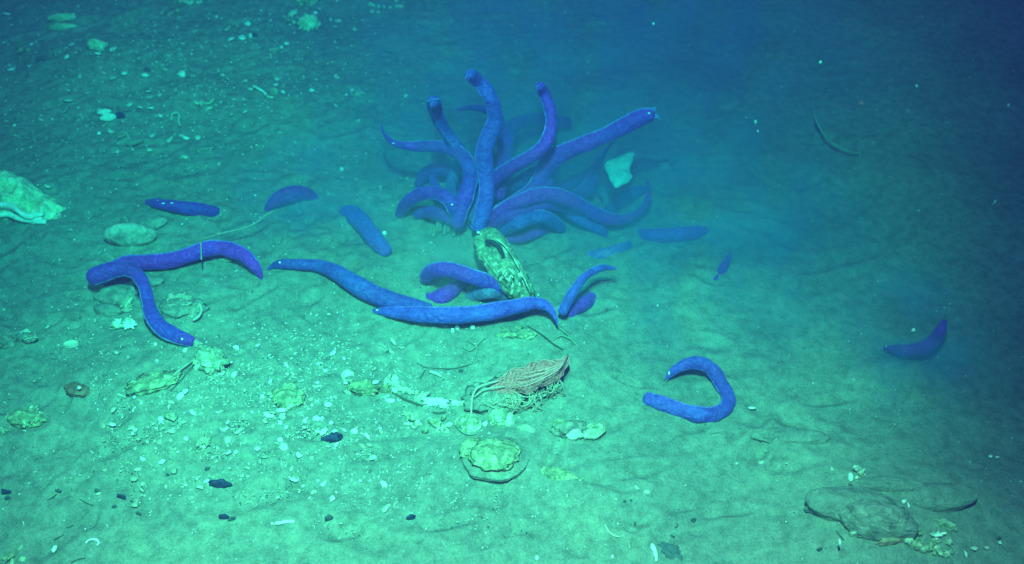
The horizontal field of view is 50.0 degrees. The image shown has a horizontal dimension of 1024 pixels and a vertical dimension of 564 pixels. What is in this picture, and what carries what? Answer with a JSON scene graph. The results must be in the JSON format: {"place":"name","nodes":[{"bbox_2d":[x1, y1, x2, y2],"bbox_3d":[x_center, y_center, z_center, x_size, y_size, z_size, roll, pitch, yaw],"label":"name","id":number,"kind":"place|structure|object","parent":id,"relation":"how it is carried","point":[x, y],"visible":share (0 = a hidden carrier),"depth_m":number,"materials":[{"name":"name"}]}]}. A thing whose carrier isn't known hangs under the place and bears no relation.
{"place":"outdoors","nodes":[
{"label":"outdoors","id":0,"kind":"place"},
{"bbox_2d":[0,0,1023,563],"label":"seabed","id":1,"kind":"structure","parent":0,"point":[816,280],"depth_m":1.87,"materials":[{"name":"sand"}]},
{"bbox_2d":[0,335,16,348],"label":"lump","id":2,"kind":"object","parent":1,"relation":"on","point":[6,341],"visible":1,"depth_m":1.71,"materials":[{"name":"stone"}]},
{"bbox_2d":[0,550,24,563],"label":"corner shells","id":3,"kind":"object","parent":1,"relation":"on","point":[8,557],"visible":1,"depth_m":1.44},
{"bbox_2d":[14,45,31,52],"bbox_3d":[-1.076,-0.514,2.416,0.032,0.015,0.044,-21,46,-21],"label":"rubble heap","id":4,"kind":"object","parent":1,"relation":"on","point":[23,48],"visible":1,"depth_m":2.41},
{"bbox_2d":[5,405,46,428],"bbox_3d":[-0.710,0.200,1.606,0.064,0.034,0.034,0,42,0],"label":"shell clump","id":5,"kind":"object","parent":1,"relation":"on","point":[31,416],"visible":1,"depth_m":1.60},
{"bbox_2d":[13,329,39,343],"bbox_3d":[-0.761,0.088,1.728,0.048,0.028,0.033,12,43,12],"label":"lump","id":6,"kind":"object","parent":1,"relation":"on","point":[27,336],"visible":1,"depth_m":1.72,"materials":[{"name":"stone"}]},
{"bbox_2d":[0,170,65,223],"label":"encrusted clam","id":7,"kind":"object","parent":1,"relation":"on","point":[23,199],"visible":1,"depth_m":1.95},
{"bbox_2d":[36,55,50,61],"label":"dark stone","id":8,"kind":"object","parent":1,"relation":"on","point":[42,58],"visible":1,"depth_m":2.36,"materials":[{"name":"stone"}]},
{"bbox_2d":[46,13,77,21],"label":"grooved rock","id":9,"kind":"object","parent":1,"relation":"on","point":[60,17],"visible":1,"depth_m":2.53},
{"bbox_2d":[47,23,78,29],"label":"grooved rock","id":10,"kind":"object","parent":1,"relation":"on","point":[58,26],"visible":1,"depth_m":2.49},
{"bbox_2d":[63,340,78,347],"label":"limpet shell","id":11,"kind":"object","parent":1,"relation":"on","point":[67,344],"visible":1,"depth_m":1.72},
{"bbox_2d":[63,381,89,397],"bbox_3d":[-0.647,0.160,1.636,0.045,0.016,0.027,11,43,12],"label":"brown shell","id":12,"kind":"object","parent":1,"relation":"on","point":[73,390],"visible":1,"depth_m":1.63},
{"bbox_2d":[86,38,107,50],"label":"cupped rock","id":13,"kind":"object","parent":1,"relation":"on","point":[96,44],"visible":1,"depth_m":2.36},
{"bbox_2d":[93,302,121,316],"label":"silted stone","id":14,"kind":"object","parent":1,"relation":"on","point":[105,309],"visible":1,"depth_m":1.77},
{"bbox_2d":[97,109,125,120],"bbox_3d":[-0.809,-0.335,2.215,0.056,0.025,0.027,0,42,0],"label":"open bivalve","id":15,"kind":"object","parent":1,"relation":"on","point":[107,114],"visible":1,"depth_m":2.21,"materials":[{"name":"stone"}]},
{"bbox_2d":[93,284,138,305],"bbox_3d":[-0.651,0.021,1.808,0.074,0.029,0.047,0,42,0],"label":"silted stone","id":16,"kind":"object","parent":1,"relation":"on","point":[118,294],"visible":0.87,"depth_m":1.80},
{"bbox_2d":[110,317,137,329],"bbox_3d":[-0.619,0.066,1.754,0.048,0.021,0.030,11,43,12],"label":"crumpled shell","id":17,"kind":"object","parent":1,"relation":"on","point":[124,323],"visible":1,"depth_m":1.75},
{"bbox_2d":[120,297,133,312],"bbox_3d":[-0.627,0.039,1.788,0.024,0.013,0.031,-12,43,-13],"label":"shell lump","id":18,"kind":"object","parent":1,"relation":"on","point":[125,307],"visible":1,"depth_m":1.79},
{"bbox_2d":[103,222,156,246],"bbox_3d":[-0.660,-0.082,1.898,0.090,0.048,0.036,0,42,0],"label":"oval stone","id":19,"kind":"object","parent":1,"relation":"on","point":[127,234],"visible":1,"depth_m":1.88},
{"bbox_2d":[117,132,143,146],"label":"silted shells","id":20,"kind":"object","parent":1,"relation":"on","point":[131,142],"visible":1,"depth_m":2.15,"materials":[{"name":"stone"}]},
{"bbox_2d":[86,260,199,346],"bbox_3d":[-0.581,0.030,1.752,0.245,0.052,0.068,29,49,28],"label":"hagfish","id":21,"kind":"object","parent":1,"relation":"on","point":[159,325],"visible":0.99,"depth_m":1.75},
{"bbox_2d":[133,276,163,286],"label":"silted stone","id":22,"kind":"object","parent":1,"relation":"on","point":[154,281],"visible":0.49,"depth_m":1.83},
{"bbox_2d":[129,214,168,228],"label":"silted stone","id":23,"kind":"object","parent":1,"relation":"on","point":[155,222],"visible":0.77,"depth_m":1.93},
{"bbox_2d":[124,370,182,395],"bbox_3d":[-0.533,0.148,1.634,0.087,0.017,0.043,-12,43,-13],"label":"yellow crust","id":24,"kind":"object","parent":1,"relation":"on","point":[147,383],"visible":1,"depth_m":1.63},
{"bbox_2d":[159,0,180,15],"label":"top rubble","id":25,"kind":"object","parent":1,"relation":"on","point":[174,4],"visible":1,"depth_m":2.55,"materials":[{"name":"stone"}]},
{"bbox_2d":[163,412,177,420],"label":"flat shell","id":26,"kind":"object","parent":1,"relation":"on","point":[172,416],"visible":1,"depth_m":1.59},
{"bbox_2d":[162,358,194,385],"bbox_3d":[-0.500,0.135,1.647,0.005,0.008,0.072,21,46,22],"label":"weed ribbon","id":27,"kind":"object","parent":1,"relation":"on","point":[181,368],"visible":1,"depth_m":1.65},
{"bbox_2d":[145,198,219,216],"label":"hagfish","id":28,"kind":"object","parent":1,"relation":"on","point":[190,208],"visible":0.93,"depth_m":1.96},
{"bbox_2d":[158,292,209,318],"bbox_3d":[-0.534,0.043,1.778,0.079,0.031,0.056,15,44,16],"label":"oyster clump","id":29,"kind":"object","parent":1,"relation":"on","point":[177,306],"visible":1,"depth_m":1.77,"materials":[{"name":"stone"}]},
{"bbox_2d":[110,239,262,279],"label":"hagfish","id":30,"kind":"object","parent":1,"relation":"on","point":[210,248],"visible":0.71,"depth_m":1.84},
{"bbox_2d":[178,0,202,4],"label":"top shells","id":31,"kind":"object","parent":1,"relation":"on","point":[189,2],"visible":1,"depth_m":2.58},
{"bbox_2d":[195,436,210,448],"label":"pale shells","id":32,"kind":"object","parent":1,"relation":"on","point":[205,441],"visible":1,"depth_m":1.57},
{"bbox_2d":[192,345,229,374],"bbox_3d":[-0.456,0.121,1.671,0.057,0.040,0.058,0,42,0],"label":"pale rock","id":33,"kind":"object","parent":1,"relation":"on","point":[210,360],"visible":1,"depth_m":1.66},
{"bbox_2d":[208,478,231,487],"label":"dark stone","id":34,"kind":"object","parent":1,"relation":"on","point":[220,483],"visible":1,"depth_m":1.52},
{"bbox_2d":[203,211,272,238],"bbox_3d":[-0.467,-0.095,1.877,0.127,0.022,0.013,-17,45,-18],"label":"slime strand","id":35,"kind":"object","parent":1,"relation":"on","point":[261,218],"visible":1,"depth_m":1.88},
{"bbox_2d":[268,47,283,54],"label":"dull shells","id":36,"kind":"object","parent":1,"relation":"on","point":[274,50],"visible":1,"depth_m":2.40},
{"bbox_2d":[275,520,294,524],"bbox_3d":[-0.307,0.325,1.484,0.026,0.006,0.008,0,42,0],"label":"white rod","id":37,"kind":"object","parent":1,"relation":"on","point":[283,522],"visible":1,"depth_m":1.48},
{"bbox_2d":[268,382,305,412],"bbox_3d":[-0.336,0.173,1.638,0.051,0.028,0.051,-32,51,-30],"label":"mossy shell pile","id":38,"kind":"object","parent":1,"relation":"on","point":[289,395],"visible":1,"depth_m":1.63,"materials":[{"name":"stone"}]},
{"bbox_2d":[264,185,317,211],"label":"hagfish","id":39,"kind":"object","parent":1,"relation":"on","point":[288,194],"visible":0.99,"depth_m":1.98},
{"bbox_2d":[285,9,299,23],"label":"thin shells","id":40,"kind":"object","parent":1,"relation":"on","point":[292,13],"visible":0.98,"depth_m":2.51},
{"bbox_2d":[295,0,319,6],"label":"green rubble","id":41,"kind":"object","parent":1,"relation":"on","point":[298,3],"visible":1,"depth_m":2.56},
{"bbox_2d":[297,13,321,30],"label":"fan rock","id":42,"kind":"object","parent":1,"relation":"on","point":[307,22],"visible":0.99,"depth_m":2.47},
{"bbox_2d":[321,431,342,442],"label":"dark stone","id":43,"kind":"object","parent":1,"relation":"on","point":[334,437],"visible":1,"depth_m":1.58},
{"bbox_2d":[341,369,354,380],"bbox_3d":[-0.250,0.144,1.677,0.021,0.010,0.022,0,42,0],"label":"curled shell","id":44,"kind":"object","parent":1,"relation":"on","point":[345,373],"visible":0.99,"depth_m":1.68},
{"bbox_2d":[266,259,431,306],"bbox_3d":[-0.269,-0.002,1.826,0.309,0.034,0.050,17,45,18],"label":"hagfish","id":45,"kind":"object","parent":1,"relation":"on","point":[361,288],"visible":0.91,"depth_m":1.81,"materials":[{"name":"blue"}]},
{"bbox_2d":[351,87,366,96],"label":"faint shells","id":46,"kind":"object","parent":1,"relation":"on","point":[359,92],"visible":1,"depth_m":2.26,"materials":[{"name":"stone"}]},
{"bbox_2d":[346,379,380,395],"bbox_3d":[-0.224,0.161,1.652,0.062,0.036,0.024,0,42,0],"label":"yellow sponge","id":47,"kind":"object","parent":1,"relation":"on","point":[365,387],"visible":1,"depth_m":1.65},
{"bbox_2d":[339,205,391,256],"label":"hagfish","id":48,"kind":"object","parent":1,"relation":"on","point":[362,223],"visible":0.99,"depth_m":1.91,"materials":[{"name":"blue"}]},
{"bbox_2d":[378,384,389,392],"bbox_3d":[-0.195,0.162,1.661,0.024,0.026,0.010,0,42,0],"label":"yellow sponge","id":49,"kind":"object","parent":1,"relation":"on","point":[384,388],"visible":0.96,"depth_m":1.66},
{"bbox_2d":[368,0,403,12],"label":"bead chain","id":50,"kind":"object","parent":1,"relation":"on","point":[379,6],"visible":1,"depth_m":2.56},
{"bbox_2d":[388,379,399,387],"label":"white shell","id":51,"kind":"object","parent":1,"relation":"on","point":[393,383],"visible":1,"depth_m":1.67},
{"bbox_2d":[396,387,414,394],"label":"white shell","id":52,"kind":"object","parent":1,"relation":"on","point":[404,390],"visible":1,"depth_m":1.66},
{"bbox_2d":[391,392,422,406],"bbox_3d":[-0.159,0.177,1.656,0.054,0.008,0.004,18,45,19],"label":"twig","id":53,"kind":"object","parent":1,"relation":"on","point":[405,399],"visible":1,"depth_m":1.66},
{"bbox_2d":[401,410,420,421],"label":"shell rubble","id":54,"kind":"object","parent":1,"relation":"on","point":[410,415],"visible":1,"depth_m":1.63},
{"bbox_2d":[415,391,430,400],"bbox_3d":[-0.136,0.171,1.660,0.013,0.013,0.025,30,50,29],"label":"white shell","id":55,"kind":"object","parent":1,"relation":"on","point":[421,396],"visible":1,"depth_m":1.66},
{"bbox_2d":[421,397,434,406],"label":"white shell","id":56,"kind":"object","parent":1,"relation":"on","point":[429,401],"visible":1,"depth_m":1.65},
{"bbox_2d":[403,415,453,433],"bbox_3d":[-0.123,0.210,1.618,0.075,0.014,0.033,0,42,0],"label":"shell rubble","id":57,"kind":"object","parent":1,"relation":"on","point":[439,426],"visible":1,"depth_m":1.61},
{"bbox_2d":[381,125,477,228],"bbox_3d":[-0.139,-0.204,1.944,0.094,0.100,0.244,-30,50,-29],"label":"hagfish","id":58,"kind":"object","parent":1,"relation":"on","point":[464,159],"visible":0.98,"depth_m":1.88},
{"bbox_2d":[426,96,478,222],"bbox_3d":[-0.092,-0.225,1.889,0.135,0.217,0.076,30,50,29],"label":"hagfish","id":59,"kind":"object","parent":58,"relation":"on","point":[439,120],"visible":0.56,"depth_m":1.90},
{"bbox_2d":[395,186,465,231],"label":"hagfish","id":60,"kind":"object","parent":1,"relation":"on","point":[447,199],"visible":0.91,"depth_m":1.89,"materials":[{"name":"blue"}]},
{"bbox_2d":[414,162,462,188],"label":"hagfish","id":61,"kind":"object","parent":1,"relation":"on","point":[436,169],"visible":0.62,"depth_m":2.02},
{"bbox_2d":[413,205,466,230],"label":"hagfish","id":62,"kind":"object","parent":1,"relation":"on","point":[435,213],"visible":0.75,"depth_m":1.91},
{"bbox_2d":[433,398,448,405],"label":"white shell","id":63,"kind":"object","parent":1,"relation":"on","point":[441,400],"visible":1,"depth_m":1.65},
{"bbox_2d":[431,204,455,236],"bbox_3d":[-0.116,-0.105,1.913,0.053,0.059,0.023,4,42,5],"label":"green tuft","id":64,"kind":"object","parent":1,"relation":"on","point":[438,228],"visible":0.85,"depth_m":1.92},
{"bbox_2d":[425,279,469,303],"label":"hagfish","id":65,"kind":"object","parent":1,"relation":"on","point":[450,291],"visible":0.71,"depth_m":1.81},
{"bbox_2d":[429,174,466,224],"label":"hagfish","id":66,"kind":"object","parent":1,"relation":"on","point":[433,180],"visible":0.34,"depth_m":1.97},
{"bbox_2d":[446,159,461,196],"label":"hagfish","id":67,"kind":"object","parent":1,"relation":"on","point":[454,174],"visible":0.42,"depth_m":1.99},
{"bbox_2d":[419,261,504,294],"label":"hagfish","id":68,"kind":"object","parent":1,"relation":"on","point":[430,272],"visible":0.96,"depth_m":1.78,"materials":[{"name":"blue"}]},
{"bbox_2d":[372,296,557,324],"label":"hagfish","id":69,"kind":"object","parent":1,"relation":"on","point":[495,310],"visible":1,"depth_m":1.75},
{"bbox_2d":[455,414,481,431],"bbox_3d":[-0.064,0.205,1.613,0.040,0.020,0.032,0,42,0],"label":"scallop shell","id":70,"kind":"object","parent":1,"relation":"on","point":[468,423],"visible":1,"depth_m":1.60},
{"bbox_2d":[464,69,502,232],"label":"hagfish","id":71,"kind":"object","parent":1,"relation":"on","point":[491,129],"visible":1,"depth_m":1.84,"materials":[{"name":"blue"}]},
{"bbox_2d":[465,286,510,300],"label":"hagfish","id":72,"kind":"object","parent":1,"relation":"on","point":[476,293],"visible":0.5,"depth_m":1.80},
{"bbox_2d":[459,433,528,480],"bbox_3d":[-0.026,0.242,1.554,0.100,0.026,0.089,0,42,0],"label":"buried scallop","id":73,"kind":"object","parent":1,"relation":"on","point":[500,458],"visible":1,"depth_m":1.54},
{"bbox_2d":[487,407,507,426],"bbox_3d":[-0.021,0.200,1.625,0.034,0.034,0.035,0,42,0],"label":"round clam","id":74,"kind":"object","parent":1,"relation":"on","point":[497,417],"visible":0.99,"depth_m":1.61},
{"bbox_2d":[473,227,535,298],"bbox_3d":[-0.012,-0.022,1.807,0.074,0.096,0.163,-17,45,-18],"label":"bait fish","id":75,"kind":"object","parent":1,"relation":"on","point":[498,260],"visible":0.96,"depth_m":1.78},
{"bbox_2d":[493,325,522,338],"bbox_3d":[-0.008,0.080,1.757,0.052,0.018,0.037,0,42,0],"label":"silted crust","id":76,"kind":"object","parent":1,"relation":"on","point":[509,332],"visible":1,"depth_m":1.75,"materials":[{"name":"stone"}]},
{"bbox_2d":[505,412,513,426],"bbox_3d":[-0.005,0.204,1.622,0.016,0.023,0.028,0,42,0],"label":"pointed clam","id":77,"kind":"object","parent":1,"relation":"on","point":[509,420],"visible":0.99,"depth_m":1.61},
{"bbox_2d":[0,0,1022,563],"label":"shell grit","id":78,"kind":"object","parent":1,"relation":"on","point":[270,310],"visible":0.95,"depth_m":1.72,"materials":[{"name":"stone"}]},
{"bbox_2d":[461,354,569,415],"bbox_3d":[0.010,0.157,1.645,0.175,0.082,0.078,-9,43,-10],"label":"bait bag","id":79,"kind":"object","parent":1,"relation":"on","point":[511,390],"visible":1,"depth_m":1.64,"materials":[{"name":"fabric"}]},
{"bbox_2d":[494,82,556,189],"bbox_3d":[0.013,-0.212,1.849,0.140,0.248,0.072,-18,45,-19],"label":"hagfish","id":80,"kind":"object","parent":1,"relation":"on","point":[539,149],"visible":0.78,"depth_m":1.82,"materials":[{"name":"blue"}]},
{"bbox_2d":[515,329,536,339],"bbox_3d":[0.020,0.084,1.750,0.040,0.016,0.021,0,42,0],"label":"yellow crust","id":81,"kind":"object","parent":1,"relation":"on","point":[527,334],"visible":1,"depth_m":1.74},
{"bbox_2d":[516,424,535,432],"bbox_3d":[0.020,0.214,1.607,0.030,0.012,0.018,0,42,0],"label":"oval shell","id":82,"kind":"object","parent":1,"relation":"on","point":[528,428],"visible":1,"depth_m":1.60},
{"bbox_2d":[505,225,549,242],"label":"hagfish","id":83,"kind":"object","parent":1,"relation":"on","point":[528,234],"visible":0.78,"depth_m":1.90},
{"bbox_2d":[498,209,565,235],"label":"hagfish","id":84,"kind":"object","parent":1,"relation":"on","point":[554,222],"visible":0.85,"depth_m":1.87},
{"bbox_2d":[494,112,571,200],"bbox_3d":[0.015,-0.250,2.045,0.082,0.101,0.361,15,44,16],"label":"hagfish","id":85,"kind":"object","parent":1,"relation":"on","point":[514,125],"visible":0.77,"depth_m":2.00,"materials":[{"name":"blue"}]},
{"bbox_2d":[457,104,505,130],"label":"hagfish","id":86,"kind":"object","parent":85,"relation":"on","point":[479,108],"visible":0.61,"depth_m":1.98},
{"bbox_2d":[493,202,572,229],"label":"hagfish","id":87,"kind":"object","parent":1,"relation":"on","point":[503,219],"visible":0.69,"depth_m":1.88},
{"bbox_2d":[540,466,576,480],"bbox_3d":[0.064,0.270,1.547,0.060,0.017,0.022,10,43,11],"label":"leaf shell","id":88,"kind":"object","parent":1,"relation":"on","point":[553,473],"visible":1,"depth_m":1.54},
{"bbox_2d":[487,180,651,227],"bbox_3d":[0.113,-0.137,1.914,0.327,0.105,0.075,-16,44,-17],"label":"hagfish","id":89,"kind":"object","parent":1,"relation":"on","point":[562,196],"visible":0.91,"depth_m":1.88,"materials":[{"name":"blue"}]},
{"bbox_2d":[552,167,590,190],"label":"hagfish","id":90,"kind":"object","parent":1,"relation":"on","point":[569,183],"visible":0.76,"depth_m":1.99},
{"bbox_2d":[492,107,659,208],"bbox_3d":[0.092,-0.204,1.896,0.325,0.178,0.049,-11,43,-12],"label":"hagfish","id":91,"kind":"object","parent":1,"relation":"on","point":[552,160],"visible":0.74,"depth_m":1.87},
{"bbox_2d":[549,419,606,440],"bbox_3d":[0.097,0.217,1.604,0.085,0.033,0.036,0,42,0],"label":"oyster lump","id":92,"kind":"object","parent":1,"relation":"on","point":[573,430],"visible":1,"depth_m":1.60,"materials":[{"name":"stone"}]},
{"bbox_2d":[566,292,595,316],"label":"hagfish","id":93,"kind":"object","parent":1,"relation":"on","point":[585,302],"visible":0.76,"depth_m":1.81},
{"bbox_2d":[559,209,607,236],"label":"hagfish","id":94,"kind":"object","parent":1,"relation":"on","point":[580,219],"visible":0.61,"depth_m":1.93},
{"bbox_2d":[558,264,615,314],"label":"hagfish","id":95,"kind":"object","parent":1,"relation":"on","point":[570,296],"visible":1,"depth_m":1.77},
{"bbox_2d":[569,140,613,198],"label":"hagfish","id":96,"kind":"object","parent":1,"relation":"on","point":[584,187],"visible":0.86,"depth_m":1.99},
{"bbox_2d":[595,188,606,208],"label":"hagfish","id":97,"kind":"object","parent":1,"relation":"on","point":[602,194],"visible":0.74,"depth_m":1.99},
{"bbox_2d":[586,240,632,258],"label":"hagfish","id":98,"kind":"object","parent":1,"relation":"on","point":[603,253],"visible":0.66,"depth_m":1.91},
{"bbox_2d":[605,149,634,187],"bbox_3d":[0.189,-0.202,1.942,0.050,0.026,0.126,5,42,6],"label":"bait scrap","id":99,"kind":"object","parent":1,"relation":"on","point":[617,166],"visible":1,"depth_m":1.93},
{"bbox_2d":[605,185,645,212],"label":"hagfish","id":100,"kind":"object","parent":1,"relation":"on","point":[621,200],"visible":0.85,"depth_m":2.02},
{"bbox_2d":[651,543,657,560],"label":"white shell","id":101,"kind":"object","parent":1,"relation":"on","point":[653,547],"visible":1,"depth_m":1.47},
{"bbox_2d":[648,155,676,172],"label":"silt lumps","id":102,"kind":"object","parent":1,"relation":"on","point":[666,161],"visible":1,"depth_m":2.12,"materials":[{"name":"stone"}]},
{"bbox_2d":[656,541,682,561],"bbox_3d":[0.213,0.356,1.465,0.024,0.020,0.044,-33,52,-31],"label":"slate shell","id":103,"kind":"object","parent":1,"relation":"on","point":[670,551],"visible":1,"depth_m":1.46},
{"bbox_2d":[637,225,708,242],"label":"hagfish","id":104,"kind":"object","parent":1,"relation":"on","point":[679,234],"visible":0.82,"depth_m":1.95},
{"bbox_2d":[643,356,735,422],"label":"hagfish","id":105,"kind":"object","parent":1,"relation":"on","point":[723,408],"visible":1,"depth_m":1.65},
{"bbox_2d":[713,252,731,280],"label":"hagfish","id":106,"kind":"object","parent":1,"relation":"on","point":[724,265],"visible":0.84,"depth_m":1.90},
{"bbox_2d":[752,427,829,443],"bbox_3d":[0.407,0.227,1.614,0.122,0.019,0.031,0,42,0],"label":"silted slab","id":107,"kind":"object","parent":1,"relation":"on","point":[791,435],"depth_m":1.61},
{"bbox_2d":[813,107,860,160],"bbox_3d":[0.637,-0.292,2.178,0.041,0.030,0.161,-23,47,-23],"label":"sea whip","id":108,"kind":"object","parent":1,"relation":"on","point":[825,135],"visible":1,"depth_m":2.16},
{"bbox_2d":[848,464,865,480],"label":"branching rubble","id":109,"kind":"object","parent":1,"relation":"on","point":[859,470],"visible":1,"depth_m":1.54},
{"bbox_2d":[805,486,918,545],"bbox_3d":[0.475,0.305,1.481,0.147,0.067,0.078,24,47,24],"label":"pink rimmed rock","id":110,"kind":"object","parent":1,"relation":"on","point":[878,517],"visible":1,"depth_m":1.45,"materials":[{"name":"stone"}]},
{"bbox_2d":[848,476,924,492],"bbox_3d":[0.522,0.282,1.519,0.110,0.029,0.022,0,42,0],"label":"silted rock","id":111,"kind":"object","parent":1,"relation":"on","point":[888,484],"visible":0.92,"depth_m":1.51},
{"bbox_2d":[883,319,946,356],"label":"hagfish","id":112,"kind":"object","parent":1,"relation":"on","point":[932,341],"visible":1,"depth_m":1.72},
{"bbox_2d":[904,530,952,553],"bbox_3d":[0.554,0.346,1.460,0.074,0.028,0.029,0,42,0],"label":"coral rubble","id":113,"kind":"object","parent":1,"relation":"on","point":[933,545],"visible":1,"depth_m":1.46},
{"bbox_2d":[901,482,977,512],"bbox_3d":[0.585,0.299,1.517,0.118,0.043,0.045,0,42,0],"label":"silted rock","id":114,"kind":"object","parent":1,"relation":"on","point":[941,497],"visible":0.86,"depth_m":1.50,"materials":[{"name":"stone"}]},
{"bbox_2d":[932,549,954,558],"bbox_3d":[0.574,0.361,1.459,0.033,0.014,0.012,-12,43,-13],"label":"rubble trail","id":115,"kind":"object","parent":1,"relation":"on","point":[946,554],"visible":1,"depth_m":1.46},
{"bbox_2d":[934,518,957,531],"bbox_3d":[0.587,0.330,1.487,0.034,0.023,0.010,14,44,15],"label":"yellow nugget","id":116,"kind":"object","parent":1,"relation":"on","point":[943,523],"visible":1,"depth_m":1.48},
{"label":"hagfish","id":117,"kind":"object","parent":1,"relation":"on","visible":0},
{"bbox_2d":[524,178,553,190],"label":"hagfish","id":118,"kind":"object","parent":117,"relation":"on","point":[550,183],"visible":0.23,"depth_m":1.90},
{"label":"hagfish","id":119,"kind":"object","parent":1,"relation":"on","visible":0},
{"bbox_2d":[506,164,536,195],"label":"hagfish","id":120,"kind":"object","parent":119,"relation":"on","point":[519,182],"visible":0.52,"depth_m":1.91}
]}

